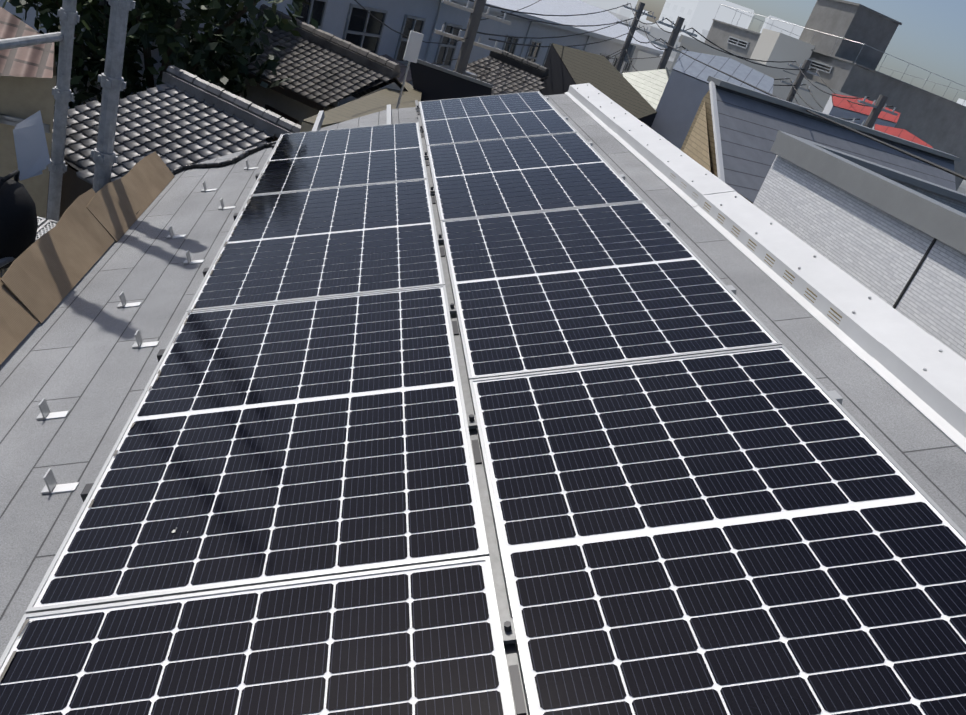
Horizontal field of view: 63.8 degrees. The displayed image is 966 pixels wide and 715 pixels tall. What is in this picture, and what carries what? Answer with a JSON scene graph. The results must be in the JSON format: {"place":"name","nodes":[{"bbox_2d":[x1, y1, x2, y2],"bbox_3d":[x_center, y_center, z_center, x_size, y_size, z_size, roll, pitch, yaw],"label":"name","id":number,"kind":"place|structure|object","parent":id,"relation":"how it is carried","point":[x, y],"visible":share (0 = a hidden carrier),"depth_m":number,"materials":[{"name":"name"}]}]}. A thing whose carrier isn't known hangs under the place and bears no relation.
{"place":"outdoors","nodes":[
{"label":"outdoors","id":0,"kind":"place"},
{"bbox_2d":[0,6,55,277],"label":"house wall","id":1,"kind":"structure","parent":0,"point":[27,79],"depth_m":8.81,"materials":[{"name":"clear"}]},
{"bbox_2d":[0,216,57,276],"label":"scaffold walk boards","id":2,"kind":"object","parent":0,"point":[44,225],"visible":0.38,"depth_m":5.01,"materials":[{"name":"grey metal"}]},
{"bbox_2d":[0,140,280,681],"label":"mounting clamps","id":3,"kind":"object","parent":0,"point":[27,621],"visible":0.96,"depth_m":2.25,"materials":[{"name":"metal"}]},
{"bbox_2d":[46,65,300,219],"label":"roof tiles","id":4,"kind":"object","parent":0,"point":[74,187],"depth_m":10.82,"materials":[{"name":"grey tile"}]},
{"bbox_2d":[51,82,274,184],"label":"house tiles","id":5,"kind":"object","parent":4,"relation":"on","point":[134,115],"visible":0.67,"depth_m":10.39,"materials":[{"name":"grey tile"}]},
{"bbox_2d":[634,0,965,101],"label":"sky","id":6,"kind":"structure","parent":0,"point":[931,36],"materials":[{"name":"blue"}]},
{"bbox_2d":[753,130,965,359],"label":"building","id":7,"kind":"structure","parent":0,"point":[895,239],"depth_m":4.74,"materials":[{"name":"brick"}]},
{"label":"ground","id":8,"kind":"structure","parent":0,"visible":0},
{"bbox_2d":[0,0,134,267],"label":"scaffold","id":9,"kind":"object","parent":8,"relation":"on","point":[113,85],"visible":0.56,"depth_m":4.79,"materials":[{"name":"grey metal"}]},
{"bbox_2d":[0,169,37,268],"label":"tool bag","id":10,"kind":"object","parent":9,"relation":"on","point":[18,224],"visible":0.9,"depth_m":4.31,"materials":[{"name":"fabric"}]},
{"bbox_2d":[13,110,50,180],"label":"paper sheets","id":11,"kind":"object","parent":10,"relation":"attached to","point":[32,153],"visible":1,"depth_m":4.57,"materials":[{"name":"white"}]},
{"bbox_2d":[2,0,317,109],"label":"tree","id":12,"kind":"object","parent":8,"relation":"on","point":[221,51],"depth_m":12.52,"materials":[{"name":"green plant"}]},
{"bbox_2d":[213,4,406,124],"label":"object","id":13,"kind":"structure","parent":8,"relation":"on","point":[285,103],"depth_m":15.99,"materials":[{"name":"grey tile"}]},
{"bbox_2d":[231,16,398,108],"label":"house tiles","id":14,"kind":"object","parent":13,"relation":"on","point":[319,67],"visible":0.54,"depth_m":15.85,"materials":[{"name":"grey tile"}]},
{"bbox_2d":[0,0,663,108],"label":"long white building","id":15,"kind":"structure","parent":8,"relation":"on","point":[354,22],"depth_m":24.98,"materials":[{"name":"grey"}]},
{"bbox_2d":[300,81,421,131],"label":"khaki house roof","id":16,"kind":"structure","parent":8,"relation":"on","point":[378,101],"depth_m":13.23,"materials":[{"name":"beige"}]},
{"bbox_2d":[396,30,423,108],"bbox_3d":[-1.398,-3.677,12.105,0.209,2.710,0.067,5,29,-29],"label":"panel antenna","id":17,"kind":"object","parent":16,"relation":"attached to","point":[413,46],"visible":0.71,"depth_m":11.61,"materials":[{"name":"white"}]},
{"bbox_2d":[338,54,412,105],"bbox_3d":[-4.130,-5.316,23.057,2.608,7.332,1.920,31,27,22],"label":"roof edge","id":18,"kind":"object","parent":8,"relation":"on","point":[399,79],"depth_m":21.59,"materials":[{"name":"white tile"}]},
{"bbox_2d":[410,48,548,100],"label":"dark tile roof","id":19,"kind":"structure","parent":8,"relation":"on","point":[430,81],"depth_m":17.00,"materials":[{"name":"black tile"}]},
{"bbox_2d":[453,56,548,94],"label":"house tiles","id":20,"kind":"object","parent":19,"relation":"on","point":[513,81],"visible":0.73,"depth_m":20.58,"materials":[{"name":"grey tile"}]},
{"bbox_2d":[541,43,656,127],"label":"roof","id":21,"kind":"structure","parent":8,"relation":"on","point":[567,67],"depth_m":23.60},
{"bbox_2d":[622,67,671,109],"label":"roof","id":22,"kind":"structure","parent":8,"relation":"on","point":[649,86],"depth_m":26.27,"materials":[{"name":"white metal"}]},
{"bbox_2d":[354,0,965,179],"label":"utility poles","id":23,"kind":"object","parent":8,"relation":"on","point":[626,53],"visible":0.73,"depth_m":25.63,"materials":[{"name":"concrete"}]},
{"bbox_2d":[651,50,773,148],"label":"blue-grey seam roof","id":24,"kind":"structure","parent":8,"relation":"on","point":[686,90],"depth_m":22.96,"materials":[{"name":"metal"}]},
{"bbox_2d":[579,0,965,193],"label":"distant city blocks","id":25,"kind":"structure","parent":8,"relation":"on","point":[774,43],"depth_m":46.38,"materials":[{"name":"grey concrete"}]},
{"bbox_2d":[680,76,961,203],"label":"house","id":26,"kind":"structure","parent":8,"relation":"on","point":[730,138],"depth_m":10.69,"materials":[{"name":"metal"}]},
{"bbox_2d":[704,0,965,190],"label":"building","id":27,"kind":"structure","parent":8,"relation":"on","point":[849,41],"depth_m":38.73,"materials":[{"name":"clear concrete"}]},
{"bbox_2d":[822,94,932,147],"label":"red house roofs","id":28,"kind":"structure","parent":8,"relation":"on","point":[839,107],"depth_m":28.78,"materials":[{"name":"red metal"}]},
{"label":"house walls","id":29,"kind":"object","parent":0,"visible":0},
{"bbox_2d":[0,94,965,714],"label":"roof","id":30,"kind":"structure","parent":29,"relation":"on","point":[82,362],"depth_m":3.16,"materials":[{"name":"grey metal"}]},
{"bbox_2d":[0,151,174,363],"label":"cardboard sheets","id":31,"kind":"object","parent":30,"relation":"on","point":[43,275],"visible":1,"depth_m":4.09,"materials":[{"name":"brown cardboard"}]},
{"bbox_2d":[36,160,258,493],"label":"snow guards","id":32,"kind":"object","parent":30,"relation":"on","point":[51,486],"visible":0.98,"depth_m":2.87,"materials":[{"name":"silver metal"}]},
{"bbox_2d":[136,142,275,213],"bbox_3d":[-1.602,0.636,2.204,0.744,0.470,9.676,13,26,-14],"label":"roof gutter","id":33,"kind":"object","parent":30,"relation":"on","point":[221,164],"visible":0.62,"depth_m":5.92,"materials":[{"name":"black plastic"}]},
{"bbox_2d":[80,97,842,714],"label":"panel rail","id":34,"kind":"object","parent":30,"relation":"on","point":[510,641],"visible":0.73,"depth_m":2.31,"materials":[{"name":"silver metal"}]},
{"bbox_2d":[0,91,965,714],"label":"solar panel frames","id":35,"kind":"structure","parent":34,"relation":"attached to","point":[32,611],"depth_m":2.22,"materials":[{"name":"silver metal"}]},
{"bbox_2d":[0,92,965,714],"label":"solar panel cells","id":36,"kind":"object","parent":35,"relation":"in","point":[764,532],"visible":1,"depth_m":2.17,"materials":[{"name":"black glass"}]},
{"bbox_2d":[565,83,965,453],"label":"ridge cap flashing","id":37,"kind":"object","parent":30,"relation":"attached to","point":[919,369],"visible":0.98,"depth_m":3.29,"materials":[{"name":"white metal"}]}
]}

